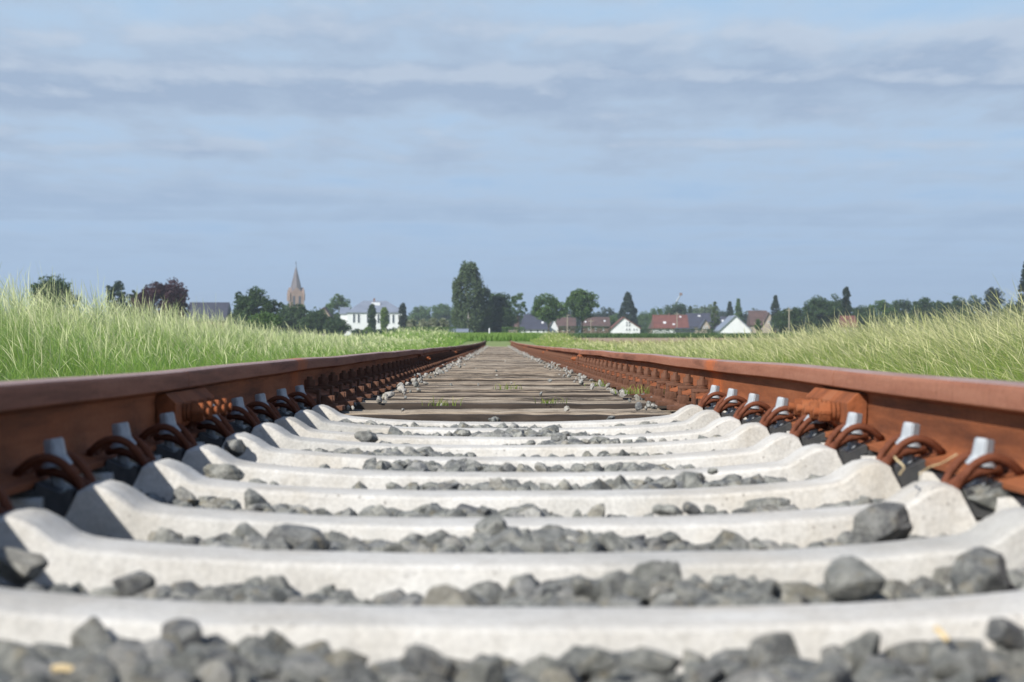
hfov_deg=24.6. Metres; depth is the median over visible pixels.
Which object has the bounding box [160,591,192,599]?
ballast stone
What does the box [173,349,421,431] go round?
rail
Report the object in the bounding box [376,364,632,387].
wooden sleeper
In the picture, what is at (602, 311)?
woods
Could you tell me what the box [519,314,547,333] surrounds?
house
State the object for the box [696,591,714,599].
ballast stone
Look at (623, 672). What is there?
ballast stone
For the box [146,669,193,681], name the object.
ballast stone
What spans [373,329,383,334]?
bush
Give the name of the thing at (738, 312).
conifer tree
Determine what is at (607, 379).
wooden sleeper
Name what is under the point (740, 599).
ballast stone
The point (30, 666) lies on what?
ballast stone
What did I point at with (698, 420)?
concrete sleeper
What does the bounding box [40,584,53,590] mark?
ballast stone
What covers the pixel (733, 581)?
ballast stone
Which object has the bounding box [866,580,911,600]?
ballast stone
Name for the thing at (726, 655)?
ballast stone
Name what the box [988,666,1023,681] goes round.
ballast stone
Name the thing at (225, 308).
barn
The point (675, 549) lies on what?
ballast stone
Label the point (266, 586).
ballast stone
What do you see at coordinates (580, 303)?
tree
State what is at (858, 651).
ballast stone
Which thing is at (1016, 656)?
ballast stone
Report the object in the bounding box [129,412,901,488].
concrete sleeper
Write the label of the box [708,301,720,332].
conifer tree
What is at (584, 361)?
wooden sleeper
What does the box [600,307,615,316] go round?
tree
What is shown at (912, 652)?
ballast stone
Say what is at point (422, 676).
ballast stone
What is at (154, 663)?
ballast stone
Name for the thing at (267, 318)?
bush
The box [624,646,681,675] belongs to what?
ballast stone
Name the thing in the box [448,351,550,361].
wooden sleeper
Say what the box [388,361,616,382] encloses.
wooden sleeper
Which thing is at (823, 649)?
ballast stone
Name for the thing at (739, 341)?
field grass
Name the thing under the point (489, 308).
tree
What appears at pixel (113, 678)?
ballast stone
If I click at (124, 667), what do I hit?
ballast stone
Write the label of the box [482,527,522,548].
ballast stone
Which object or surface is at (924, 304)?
tree
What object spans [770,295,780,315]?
conifer tree
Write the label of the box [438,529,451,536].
ballast stone
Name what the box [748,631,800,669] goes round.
ballast stone
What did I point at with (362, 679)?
ballast stone
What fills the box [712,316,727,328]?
house
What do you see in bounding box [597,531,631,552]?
ballast stone
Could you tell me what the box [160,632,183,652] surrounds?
ballast stone
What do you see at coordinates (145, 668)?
ballast stone
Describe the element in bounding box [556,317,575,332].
house
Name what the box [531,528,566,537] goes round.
ballast stone
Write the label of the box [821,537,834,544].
ballast stone
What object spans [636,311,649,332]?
tree
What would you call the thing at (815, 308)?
tree
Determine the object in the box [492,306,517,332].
tree
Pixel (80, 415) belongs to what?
rail
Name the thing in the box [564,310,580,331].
tree
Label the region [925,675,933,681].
ballast stone
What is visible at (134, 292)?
tree
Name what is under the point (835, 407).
fishplate
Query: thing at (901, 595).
ballast stone
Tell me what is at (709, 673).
ballast stone
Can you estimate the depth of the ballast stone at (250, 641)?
2.04 m
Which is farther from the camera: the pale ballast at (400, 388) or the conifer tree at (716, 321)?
the conifer tree at (716, 321)
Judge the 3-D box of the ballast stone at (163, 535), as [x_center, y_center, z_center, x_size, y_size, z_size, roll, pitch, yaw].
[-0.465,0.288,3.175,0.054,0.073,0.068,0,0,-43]
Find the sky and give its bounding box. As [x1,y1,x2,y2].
[0,0,1023,332]
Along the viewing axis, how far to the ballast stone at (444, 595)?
2.39 m
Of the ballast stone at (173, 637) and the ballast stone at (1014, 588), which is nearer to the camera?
the ballast stone at (173, 637)
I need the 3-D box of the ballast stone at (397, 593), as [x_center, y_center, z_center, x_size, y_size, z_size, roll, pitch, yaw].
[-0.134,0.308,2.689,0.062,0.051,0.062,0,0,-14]
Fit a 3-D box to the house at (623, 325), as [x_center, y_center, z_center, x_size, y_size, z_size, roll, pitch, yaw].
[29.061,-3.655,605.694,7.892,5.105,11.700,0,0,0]
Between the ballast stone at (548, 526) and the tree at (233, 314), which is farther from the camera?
the tree at (233, 314)
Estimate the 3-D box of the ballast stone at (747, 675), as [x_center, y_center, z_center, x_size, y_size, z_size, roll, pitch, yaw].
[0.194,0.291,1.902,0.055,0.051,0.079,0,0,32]
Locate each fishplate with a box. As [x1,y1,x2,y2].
[155,387,231,425]
[418,354,430,360]
[571,354,583,360]
[788,387,867,425]
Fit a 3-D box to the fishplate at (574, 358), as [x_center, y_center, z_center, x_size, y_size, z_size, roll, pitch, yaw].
[0.591,0.159,21.404,0.098,0.076,0.660,0,0,0]
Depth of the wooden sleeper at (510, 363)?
26.79 m
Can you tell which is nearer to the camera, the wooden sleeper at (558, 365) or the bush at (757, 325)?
the wooden sleeper at (558, 365)
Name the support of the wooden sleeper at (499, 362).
on the ballast bed
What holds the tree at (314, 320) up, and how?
on the ground at (497, 343)
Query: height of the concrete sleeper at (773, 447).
0.323 m
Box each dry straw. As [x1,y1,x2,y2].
[51,664,73,673]
[894,456,904,474]
[919,454,957,474]
[934,625,950,642]
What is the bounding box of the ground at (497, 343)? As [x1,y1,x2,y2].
[345,336,538,346]
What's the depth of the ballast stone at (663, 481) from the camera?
4.24 m
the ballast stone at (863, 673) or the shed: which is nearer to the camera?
the ballast stone at (863, 673)
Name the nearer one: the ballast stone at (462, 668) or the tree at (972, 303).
the ballast stone at (462, 668)
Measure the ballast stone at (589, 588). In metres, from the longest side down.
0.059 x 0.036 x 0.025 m
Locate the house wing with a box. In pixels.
[339,307,349,335]
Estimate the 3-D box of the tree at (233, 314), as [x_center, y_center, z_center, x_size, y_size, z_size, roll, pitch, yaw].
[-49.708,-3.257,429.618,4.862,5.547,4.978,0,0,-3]
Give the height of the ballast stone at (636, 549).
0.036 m
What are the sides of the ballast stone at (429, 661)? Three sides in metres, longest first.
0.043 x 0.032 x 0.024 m
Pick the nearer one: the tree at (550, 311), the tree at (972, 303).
the tree at (550, 311)
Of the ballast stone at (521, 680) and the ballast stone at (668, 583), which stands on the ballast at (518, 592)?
the ballast stone at (668, 583)
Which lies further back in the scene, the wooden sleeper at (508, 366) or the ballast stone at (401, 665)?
the wooden sleeper at (508, 366)
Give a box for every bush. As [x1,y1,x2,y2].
[244,310,282,333]
[351,328,362,335]
[362,327,373,335]
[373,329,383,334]
[382,328,399,333]
[405,319,418,330]
[417,319,428,332]
[427,318,440,330]
[438,318,449,330]
[754,319,761,333]
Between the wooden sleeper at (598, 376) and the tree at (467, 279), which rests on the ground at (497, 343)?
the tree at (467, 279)
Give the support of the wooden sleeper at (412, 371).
on the ballast bed
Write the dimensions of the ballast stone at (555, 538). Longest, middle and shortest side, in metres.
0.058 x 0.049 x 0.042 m
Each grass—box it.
[0,264,466,380]
[424,332,564,340]
[526,272,1023,381]
[582,338,780,347]
[674,338,1008,348]
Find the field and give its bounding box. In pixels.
[571,338,987,344]
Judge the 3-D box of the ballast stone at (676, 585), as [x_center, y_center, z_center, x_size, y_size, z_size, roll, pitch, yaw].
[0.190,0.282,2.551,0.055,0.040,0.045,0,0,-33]
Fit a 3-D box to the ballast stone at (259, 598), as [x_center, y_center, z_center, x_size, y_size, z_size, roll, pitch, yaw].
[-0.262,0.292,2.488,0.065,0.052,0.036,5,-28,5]
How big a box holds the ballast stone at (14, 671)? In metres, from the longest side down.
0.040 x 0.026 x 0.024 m
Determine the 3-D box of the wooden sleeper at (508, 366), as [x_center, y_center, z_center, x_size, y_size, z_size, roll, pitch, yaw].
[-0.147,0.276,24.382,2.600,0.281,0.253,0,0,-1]
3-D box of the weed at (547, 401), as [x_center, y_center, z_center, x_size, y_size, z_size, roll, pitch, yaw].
[0.151,0.232,9.289,0.134,0.029,0.093,0,0,-11]
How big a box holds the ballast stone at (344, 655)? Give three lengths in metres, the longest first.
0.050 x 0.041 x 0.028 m
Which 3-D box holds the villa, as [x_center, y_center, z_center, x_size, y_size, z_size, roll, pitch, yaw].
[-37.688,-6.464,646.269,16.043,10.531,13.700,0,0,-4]
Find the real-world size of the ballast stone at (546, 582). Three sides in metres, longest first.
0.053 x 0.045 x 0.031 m
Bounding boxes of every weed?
[421,396,462,405]
[495,383,521,389]
[534,397,567,403]
[584,379,606,385]
[613,385,664,393]
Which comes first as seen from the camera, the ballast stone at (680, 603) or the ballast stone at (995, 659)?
the ballast stone at (995, 659)
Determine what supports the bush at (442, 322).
on the ground at (497, 343)
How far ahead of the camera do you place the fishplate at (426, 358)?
21.17 m
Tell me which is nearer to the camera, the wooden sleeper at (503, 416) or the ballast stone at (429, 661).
the ballast stone at (429, 661)
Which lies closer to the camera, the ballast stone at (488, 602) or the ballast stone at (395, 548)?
the ballast stone at (488, 602)
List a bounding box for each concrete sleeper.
[0,487,1023,599]
[0,587,1023,674]
[8,437,1023,547]
[64,422,973,516]
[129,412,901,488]
[174,404,847,470]
[215,397,808,456]
[243,393,776,444]
[265,388,748,435]
[286,385,727,427]
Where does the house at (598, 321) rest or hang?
on the ground at (497, 343)
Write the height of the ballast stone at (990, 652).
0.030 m
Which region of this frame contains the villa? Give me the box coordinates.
[346,298,401,335]
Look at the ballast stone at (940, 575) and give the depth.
2.68 m
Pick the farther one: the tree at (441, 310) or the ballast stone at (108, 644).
the tree at (441, 310)
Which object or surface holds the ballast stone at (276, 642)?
on the ballast bed
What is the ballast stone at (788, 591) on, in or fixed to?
on the ballast at (518, 592)
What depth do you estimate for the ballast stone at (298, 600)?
2.53 m
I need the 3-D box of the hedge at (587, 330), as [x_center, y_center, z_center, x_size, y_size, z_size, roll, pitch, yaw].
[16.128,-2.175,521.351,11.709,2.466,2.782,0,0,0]
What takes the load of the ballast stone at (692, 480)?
on the ballast at (518, 592)
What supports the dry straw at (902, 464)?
on the concrete sleeper at (88, 503)
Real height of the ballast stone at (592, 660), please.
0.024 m
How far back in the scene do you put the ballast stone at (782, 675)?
1.93 m
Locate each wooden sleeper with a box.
[304,374,710,411]
[304,376,710,421]
[316,372,690,409]
[335,370,677,397]
[342,369,663,400]
[353,367,656,396]
[356,366,647,392]
[368,365,639,389]
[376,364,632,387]
[381,363,625,382]
[386,362,618,385]
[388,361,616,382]
[392,361,611,381]
[396,360,607,378]
[400,359,603,377]
[403,359,599,377]
[407,358,596,375]
[410,358,592,372]
[415,357,589,373]
[417,357,586,371]
[418,356,582,370]
[423,356,579,369]
[424,356,578,369]
[427,355,574,368]
[429,355,572,368]
[431,355,570,366]
[432,354,569,366]
[434,354,566,366]
[435,354,567,365]
[437,354,563,365]
[438,353,562,363]
[440,353,562,364]
[441,353,558,363]
[442,353,557,362]
[443,352,556,362]
[444,352,555,361]
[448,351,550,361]
[450,351,548,360]
[456,350,542,358]
[459,349,539,356]
[459,350,539,357]
[463,349,531,355]
[465,349,532,354]
[467,349,530,353]
[473,348,527,352]
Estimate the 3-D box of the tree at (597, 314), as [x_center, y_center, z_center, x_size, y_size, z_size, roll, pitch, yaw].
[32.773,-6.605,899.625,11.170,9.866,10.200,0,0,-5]
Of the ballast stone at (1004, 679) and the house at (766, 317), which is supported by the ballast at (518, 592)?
the ballast stone at (1004, 679)
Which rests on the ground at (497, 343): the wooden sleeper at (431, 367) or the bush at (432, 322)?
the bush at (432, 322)
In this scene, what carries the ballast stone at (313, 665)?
on the ballast at (518, 592)
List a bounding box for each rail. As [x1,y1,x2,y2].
[0,370,200,495]
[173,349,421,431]
[418,347,450,364]
[449,344,471,350]
[526,344,547,351]
[546,347,583,364]
[578,350,850,430]
[821,369,1023,494]
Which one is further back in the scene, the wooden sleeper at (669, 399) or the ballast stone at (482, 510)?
the wooden sleeper at (669, 399)
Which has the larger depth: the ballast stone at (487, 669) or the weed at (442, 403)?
the weed at (442, 403)
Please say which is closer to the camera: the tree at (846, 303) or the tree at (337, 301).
the tree at (846, 303)
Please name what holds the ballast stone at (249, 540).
on the ballast at (518, 592)
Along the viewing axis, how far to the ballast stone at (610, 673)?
1.99 m
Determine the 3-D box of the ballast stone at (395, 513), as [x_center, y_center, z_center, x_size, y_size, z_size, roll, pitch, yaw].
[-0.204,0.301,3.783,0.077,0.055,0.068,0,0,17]
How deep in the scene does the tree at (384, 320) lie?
584.23 m
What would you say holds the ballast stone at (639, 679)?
on the ballast at (518, 592)
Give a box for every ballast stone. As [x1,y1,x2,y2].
[0,547,48,584]
[0,583,10,587]
[0,640,48,670]
[4,580,37,586]
[8,654,40,678]
[11,673,52,681]
[21,659,63,681]
[24,582,48,591]
[31,642,72,656]
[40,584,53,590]
[48,647,109,660]
[49,583,74,593]
[61,659,77,681]
[64,655,118,681]
[69,582,87,594]
[70,617,113,647]
[88,674,121,681]
[104,643,115,646]
[111,660,138,678]
[112,570,155,596]
[115,637,142,644]
[122,672,162,681]
[130,663,151,675]
[139,638,177,658]
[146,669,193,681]
[147,493,167,503]
[147,530,183,541]
[149,658,164,668]
[151,664,198,681]
[153,527,180,542]
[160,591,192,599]
[160,618,201,648]
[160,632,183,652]
[161,648,214,672]
[166,538,181,543]
[172,581,204,596]
[184,643,212,649]
[191,587,231,602]
[195,659,236,681]
[202,634,229,646]
[203,464,244,480]
[206,648,266,681]
[216,583,242,593]
[224,439,246,456]
[229,592,245,602]
[230,584,266,597]
[236,635,271,656]
[236,668,251,681]
[239,535,263,547]
[242,667,261,681]
[243,594,277,603]
[244,648,289,669]
[257,585,269,588]
[262,629,295,655]
[263,575,295,595]
[264,524,330,550]
[265,586,289,603]
[267,536,290,549]
[267,655,332,681]
[281,668,317,681]
[284,596,315,603]
[286,640,332,657]
[293,540,321,550]
[308,594,339,604]
[318,666,348,681]
[320,661,381,681]
[322,648,368,665]
[328,531,349,543]
[345,537,371,548]
[354,431,377,442]
[358,677,371,681]
[368,543,395,546]
[369,544,407,552]
[369,659,421,674]
[371,588,406,602]
[374,602,395,605]
[378,671,421,678]
[381,655,418,681]
[389,673,417,681]
[391,510,402,516]
[395,596,422,605]
[405,644,458,681]
[407,542,427,547]
[410,678,439,681]
[414,674,434,679]
[419,539,434,549]
[420,584,471,606]
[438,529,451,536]
[444,656,470,666]
[451,662,472,681]
[455,503,478,510]
[455,654,503,681]
[463,581,500,604]
[463,589,486,606]
[470,653,487,661]
[474,514,508,535]
[475,594,494,606]
[477,506,489,515]
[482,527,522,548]
[492,542,515,552]
[495,582,504,592]
[504,659,520,668]
[504,669,538,681]
[506,574,538,588]
[510,678,534,681]
[514,531,532,546]
[515,654,574,678]
[518,541,567,552]
[519,503,541,510]
[529,586,562,602]
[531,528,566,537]
[532,535,565,542]
[536,545,557,552]
[537,579,558,587]
[538,524,562,529]
[538,668,581,681]
[544,599,601,606]
[545,595,566,604]
[556,588,574,599]
[557,645,591,681]
[571,543,598,551]
[571,576,602,600]
[576,646,618,673]
[591,650,633,680]
[591,679,620,681]
[595,570,625,603]
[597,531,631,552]
[597,570,617,579]
[611,665,639,681]
[622,547,641,551]
[623,534,645,539]
[623,578,650,603]
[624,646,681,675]
[627,670,645,678]
[627,670,679,681]
[629,560,681,606]
[630,676,658,681]
[636,476,669,488]
[645,580,675,606]
[652,600,688,606]
[671,548,690,550]
[672,582,706,592]
[677,585,715,599]
[683,472,703,488]
[687,543,708,550]
[688,597,703,606]
[689,664,723,681]
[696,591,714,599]
[696,599,720,606]
[698,542,712,549]
[703,650,747,665]
[710,592,757,605]
[711,530,748,549]
[711,660,750,681]
[723,649,752,668]
[724,584,741,593]
[725,578,748,585]
[725,669,779,681]
[735,580,779,595]
[740,589,773,601]
[743,497,780,510]
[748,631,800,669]
[751,504,781,511]
[767,668,788,680]
[778,582,829,602]
[779,656,818,673]
[781,669,804,681]
[786,593,811,604]
[797,662,855,681]
[806,541,824,547]
[811,653,854,677]
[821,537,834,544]
[821,644,841,655]
[821,645,839,658]
[823,555,884,601]
[836,531,851,541]
[839,630,880,671]
[850,502,912,544]
[853,664,908,681]
[864,655,901,665]
[864,675,928,681]
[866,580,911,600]
[885,640,928,665]
[892,590,921,599]
[911,588,925,593]
[912,575,945,590]
[918,587,952,598]
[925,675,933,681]
[927,639,988,681]
[930,566,952,586]
[949,546,1011,595]
[949,671,976,681]
[950,584,956,596]
[963,484,1006,509]
[985,617,1023,650]
[985,649,1011,660]
[986,654,1019,667]
[987,661,1009,667]
[987,676,1016,681]
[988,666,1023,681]
[994,628,1023,666]
[1007,569,1023,587]
[1010,583,1017,590]
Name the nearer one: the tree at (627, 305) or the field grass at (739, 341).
the field grass at (739, 341)
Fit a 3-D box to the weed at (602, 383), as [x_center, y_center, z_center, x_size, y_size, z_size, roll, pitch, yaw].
[0.457,0.220,12.487,0.117,0.041,0.107,0,0,39]
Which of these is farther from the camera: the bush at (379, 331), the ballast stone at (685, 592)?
the bush at (379, 331)
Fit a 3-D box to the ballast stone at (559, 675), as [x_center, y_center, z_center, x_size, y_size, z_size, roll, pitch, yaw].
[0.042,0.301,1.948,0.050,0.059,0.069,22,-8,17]
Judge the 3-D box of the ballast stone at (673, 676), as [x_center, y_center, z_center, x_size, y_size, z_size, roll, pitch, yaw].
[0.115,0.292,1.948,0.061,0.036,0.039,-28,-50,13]
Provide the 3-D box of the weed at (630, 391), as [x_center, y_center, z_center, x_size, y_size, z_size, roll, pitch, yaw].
[0.503,0.192,9.400,0.213,0.040,0.112,0,0,0]
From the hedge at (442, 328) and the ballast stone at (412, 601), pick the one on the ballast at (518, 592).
the ballast stone at (412, 601)
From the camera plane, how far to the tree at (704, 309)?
1048.98 m
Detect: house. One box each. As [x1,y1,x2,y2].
[304,307,333,335]
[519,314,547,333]
[547,320,558,332]
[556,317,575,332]
[581,317,610,332]
[609,317,640,333]
[651,314,688,333]
[685,313,710,332]
[698,319,710,333]
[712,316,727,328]
[714,315,751,333]
[746,311,766,332]
[760,312,770,332]
[839,316,855,332]
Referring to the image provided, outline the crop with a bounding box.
[550,332,1022,337]
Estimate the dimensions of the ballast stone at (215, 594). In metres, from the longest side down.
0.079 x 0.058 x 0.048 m
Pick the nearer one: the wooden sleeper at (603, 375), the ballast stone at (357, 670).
the ballast stone at (357, 670)
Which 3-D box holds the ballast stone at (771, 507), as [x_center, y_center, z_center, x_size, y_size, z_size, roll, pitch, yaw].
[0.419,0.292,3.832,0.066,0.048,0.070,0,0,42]
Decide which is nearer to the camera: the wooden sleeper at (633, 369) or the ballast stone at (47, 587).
the ballast stone at (47, 587)
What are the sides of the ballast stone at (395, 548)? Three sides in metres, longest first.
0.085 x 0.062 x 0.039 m
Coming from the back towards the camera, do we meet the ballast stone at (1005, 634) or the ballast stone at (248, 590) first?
the ballast stone at (248, 590)
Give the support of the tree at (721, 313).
on the ground at (497, 343)
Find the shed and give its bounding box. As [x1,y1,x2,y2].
[452,329,468,332]
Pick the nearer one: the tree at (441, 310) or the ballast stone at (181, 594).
the ballast stone at (181, 594)
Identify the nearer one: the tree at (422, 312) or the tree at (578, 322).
the tree at (578, 322)
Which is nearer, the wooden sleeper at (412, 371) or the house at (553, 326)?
the wooden sleeper at (412, 371)
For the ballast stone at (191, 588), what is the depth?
2.56 m
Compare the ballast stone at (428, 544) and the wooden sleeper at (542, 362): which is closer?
the ballast stone at (428, 544)
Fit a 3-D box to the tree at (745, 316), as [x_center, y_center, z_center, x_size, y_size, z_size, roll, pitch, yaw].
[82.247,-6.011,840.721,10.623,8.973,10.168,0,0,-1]
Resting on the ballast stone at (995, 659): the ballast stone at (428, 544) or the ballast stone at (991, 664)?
the ballast stone at (991, 664)
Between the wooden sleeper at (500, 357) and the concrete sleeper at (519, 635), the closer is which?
the concrete sleeper at (519, 635)
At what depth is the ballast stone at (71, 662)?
1.88 m
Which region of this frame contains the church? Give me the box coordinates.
[287,267,304,334]
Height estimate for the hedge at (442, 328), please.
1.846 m
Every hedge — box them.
[406,326,455,332]
[502,327,524,332]
[559,326,610,333]
[641,328,715,333]
[771,315,1017,332]
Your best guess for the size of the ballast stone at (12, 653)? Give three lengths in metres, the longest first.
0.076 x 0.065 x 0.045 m
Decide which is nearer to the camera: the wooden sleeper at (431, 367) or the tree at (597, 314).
the wooden sleeper at (431, 367)
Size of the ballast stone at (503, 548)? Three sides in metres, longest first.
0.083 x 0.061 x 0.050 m
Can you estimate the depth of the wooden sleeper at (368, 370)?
11.75 m
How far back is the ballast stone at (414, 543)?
3.10 m
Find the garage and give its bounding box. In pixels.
[674,328,694,332]
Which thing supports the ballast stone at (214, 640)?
on the ballast at (518, 592)
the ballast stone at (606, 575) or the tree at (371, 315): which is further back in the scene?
the tree at (371, 315)
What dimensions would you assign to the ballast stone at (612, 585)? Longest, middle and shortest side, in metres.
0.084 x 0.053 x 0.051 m
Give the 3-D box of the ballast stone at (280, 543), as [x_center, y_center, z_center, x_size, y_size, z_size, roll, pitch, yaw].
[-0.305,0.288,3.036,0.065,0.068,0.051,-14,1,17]
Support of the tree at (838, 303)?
on the ground at (497, 343)
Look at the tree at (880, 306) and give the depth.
613.13 m
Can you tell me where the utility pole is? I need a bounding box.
[786,308,791,329]
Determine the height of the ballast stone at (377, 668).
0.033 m
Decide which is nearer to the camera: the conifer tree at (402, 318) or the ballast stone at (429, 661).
the ballast stone at (429, 661)
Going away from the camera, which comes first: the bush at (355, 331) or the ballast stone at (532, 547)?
the ballast stone at (532, 547)
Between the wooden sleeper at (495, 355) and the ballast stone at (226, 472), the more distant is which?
the wooden sleeper at (495, 355)
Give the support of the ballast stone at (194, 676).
on the ballast stone
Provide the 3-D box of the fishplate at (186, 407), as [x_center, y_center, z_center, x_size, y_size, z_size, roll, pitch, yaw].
[-0.695,0.147,5.216,0.098,0.076,0.660,0,0,0]
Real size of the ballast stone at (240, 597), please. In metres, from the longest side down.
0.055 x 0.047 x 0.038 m
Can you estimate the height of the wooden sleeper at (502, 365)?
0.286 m
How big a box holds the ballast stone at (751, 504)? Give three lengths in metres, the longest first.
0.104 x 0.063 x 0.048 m
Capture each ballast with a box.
[0,354,1023,681]
[347,345,656,441]
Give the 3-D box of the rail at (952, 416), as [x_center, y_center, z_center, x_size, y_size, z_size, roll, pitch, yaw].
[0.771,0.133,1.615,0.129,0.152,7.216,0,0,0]
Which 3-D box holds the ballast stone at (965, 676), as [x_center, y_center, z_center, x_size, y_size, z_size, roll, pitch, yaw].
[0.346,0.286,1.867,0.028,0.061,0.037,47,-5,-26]
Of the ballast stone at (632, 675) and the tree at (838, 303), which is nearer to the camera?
the ballast stone at (632, 675)
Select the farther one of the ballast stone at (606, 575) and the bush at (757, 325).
the bush at (757, 325)
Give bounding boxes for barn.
[187,302,231,330]
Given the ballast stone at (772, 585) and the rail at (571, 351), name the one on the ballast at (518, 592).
the ballast stone at (772, 585)
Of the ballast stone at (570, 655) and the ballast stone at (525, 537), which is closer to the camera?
the ballast stone at (570, 655)
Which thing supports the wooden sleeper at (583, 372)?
on the ballast bed
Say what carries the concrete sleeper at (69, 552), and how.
on the ballast bed
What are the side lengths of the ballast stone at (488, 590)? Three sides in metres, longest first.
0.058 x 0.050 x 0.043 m
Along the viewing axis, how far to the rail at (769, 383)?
7.40 m
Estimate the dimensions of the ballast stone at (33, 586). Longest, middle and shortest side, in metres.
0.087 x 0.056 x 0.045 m
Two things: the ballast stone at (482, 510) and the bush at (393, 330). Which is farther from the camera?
the bush at (393, 330)
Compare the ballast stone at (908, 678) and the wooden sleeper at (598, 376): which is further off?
the wooden sleeper at (598, 376)
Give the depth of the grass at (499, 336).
139.33 m
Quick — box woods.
[4,308,951,332]
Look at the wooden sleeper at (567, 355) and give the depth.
23.80 m
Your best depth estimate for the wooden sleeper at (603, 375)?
14.15 m
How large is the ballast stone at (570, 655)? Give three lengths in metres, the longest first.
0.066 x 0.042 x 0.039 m
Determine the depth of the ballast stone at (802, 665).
2.01 m
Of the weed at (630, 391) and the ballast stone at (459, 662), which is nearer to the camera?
the ballast stone at (459, 662)
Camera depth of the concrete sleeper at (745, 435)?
5.71 m
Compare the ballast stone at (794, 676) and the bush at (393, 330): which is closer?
the ballast stone at (794, 676)
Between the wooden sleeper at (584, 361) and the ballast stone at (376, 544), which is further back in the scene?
the wooden sleeper at (584, 361)
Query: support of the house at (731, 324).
on the ground at (497, 343)
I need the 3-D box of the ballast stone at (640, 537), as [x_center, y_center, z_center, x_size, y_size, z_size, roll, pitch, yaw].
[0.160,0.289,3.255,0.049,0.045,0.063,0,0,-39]
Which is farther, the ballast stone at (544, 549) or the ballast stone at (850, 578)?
the ballast stone at (544, 549)
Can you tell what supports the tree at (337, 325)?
on the ground at (497, 343)
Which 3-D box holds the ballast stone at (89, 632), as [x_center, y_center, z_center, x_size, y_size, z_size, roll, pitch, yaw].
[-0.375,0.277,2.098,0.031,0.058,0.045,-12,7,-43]
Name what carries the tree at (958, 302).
on the ground at (497, 343)
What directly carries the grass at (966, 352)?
on the ground at (497, 343)
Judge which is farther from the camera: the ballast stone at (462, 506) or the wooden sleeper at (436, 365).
the wooden sleeper at (436, 365)
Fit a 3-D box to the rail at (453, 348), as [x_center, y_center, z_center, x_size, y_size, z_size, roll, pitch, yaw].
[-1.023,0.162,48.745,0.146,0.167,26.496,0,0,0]
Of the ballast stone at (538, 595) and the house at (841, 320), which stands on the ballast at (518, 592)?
the ballast stone at (538, 595)
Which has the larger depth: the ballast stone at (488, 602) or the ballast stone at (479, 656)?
the ballast stone at (488, 602)
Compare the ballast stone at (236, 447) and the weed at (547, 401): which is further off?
the weed at (547, 401)
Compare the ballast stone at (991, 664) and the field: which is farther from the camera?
the field
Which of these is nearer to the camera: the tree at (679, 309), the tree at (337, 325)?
the tree at (337, 325)
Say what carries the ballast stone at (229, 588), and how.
on the ballast bed
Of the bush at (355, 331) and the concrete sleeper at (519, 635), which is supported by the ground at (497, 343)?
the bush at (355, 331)
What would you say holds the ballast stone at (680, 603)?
on the ballast at (518, 592)
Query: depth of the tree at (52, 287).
328.29 m
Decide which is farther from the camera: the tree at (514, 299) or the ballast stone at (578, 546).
the tree at (514, 299)
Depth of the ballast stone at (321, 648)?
2.08 m
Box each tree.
[27,274,83,316]
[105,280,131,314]
[124,277,190,324]
[127,290,136,308]
[228,311,244,329]
[231,285,284,328]
[274,302,309,333]
[299,307,332,334]
[321,317,351,334]
[325,293,351,318]
[367,303,376,329]
[379,307,389,330]
[398,302,407,329]
[407,305,430,326]
[428,303,452,329]
[451,260,487,332]
[470,285,495,332]
[484,292,513,332]
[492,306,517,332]
[510,293,527,330]
[530,293,568,331]
[564,288,599,332]
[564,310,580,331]
[590,311,601,316]
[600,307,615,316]
[609,315,617,327]
[616,292,643,332]
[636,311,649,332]
[646,306,663,328]
[661,301,687,314]
[692,304,719,321]
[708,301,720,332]
[718,309,726,315]
[725,301,733,315]
[734,298,745,322]
[742,312,747,323]
[769,306,805,333]
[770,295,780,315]
[801,295,838,332]
[820,294,855,331]
[841,286,851,315]
[853,305,873,330]
[869,299,897,332]
[890,298,912,328]
[908,297,939,329]
[933,300,959,328]
[948,295,969,329]
[961,295,984,327]
[983,287,1005,329]
[998,300,1022,324]
[1013,264,1023,330]
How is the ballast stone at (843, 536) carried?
on the ballast at (518, 592)
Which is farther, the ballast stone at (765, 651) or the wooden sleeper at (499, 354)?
the wooden sleeper at (499, 354)
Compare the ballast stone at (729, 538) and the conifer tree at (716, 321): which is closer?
the ballast stone at (729, 538)
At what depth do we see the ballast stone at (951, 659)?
1.89 m
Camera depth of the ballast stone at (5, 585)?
2.59 m
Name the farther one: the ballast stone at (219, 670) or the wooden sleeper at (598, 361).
the wooden sleeper at (598, 361)
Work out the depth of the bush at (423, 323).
430.31 m
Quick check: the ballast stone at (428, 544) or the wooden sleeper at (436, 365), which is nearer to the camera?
the ballast stone at (428, 544)
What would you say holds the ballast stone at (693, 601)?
on the ballast bed
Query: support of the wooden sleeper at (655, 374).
on the ballast bed
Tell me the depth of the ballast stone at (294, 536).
3.06 m
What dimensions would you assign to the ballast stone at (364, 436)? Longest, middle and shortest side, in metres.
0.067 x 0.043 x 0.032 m
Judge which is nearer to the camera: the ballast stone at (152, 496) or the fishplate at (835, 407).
the ballast stone at (152, 496)
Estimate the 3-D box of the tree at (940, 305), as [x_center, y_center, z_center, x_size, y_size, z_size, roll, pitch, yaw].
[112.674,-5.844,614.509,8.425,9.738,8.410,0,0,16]
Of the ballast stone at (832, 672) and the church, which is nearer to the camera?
the ballast stone at (832, 672)
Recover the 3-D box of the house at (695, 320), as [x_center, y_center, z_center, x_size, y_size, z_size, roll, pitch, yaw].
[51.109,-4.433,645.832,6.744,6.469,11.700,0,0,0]

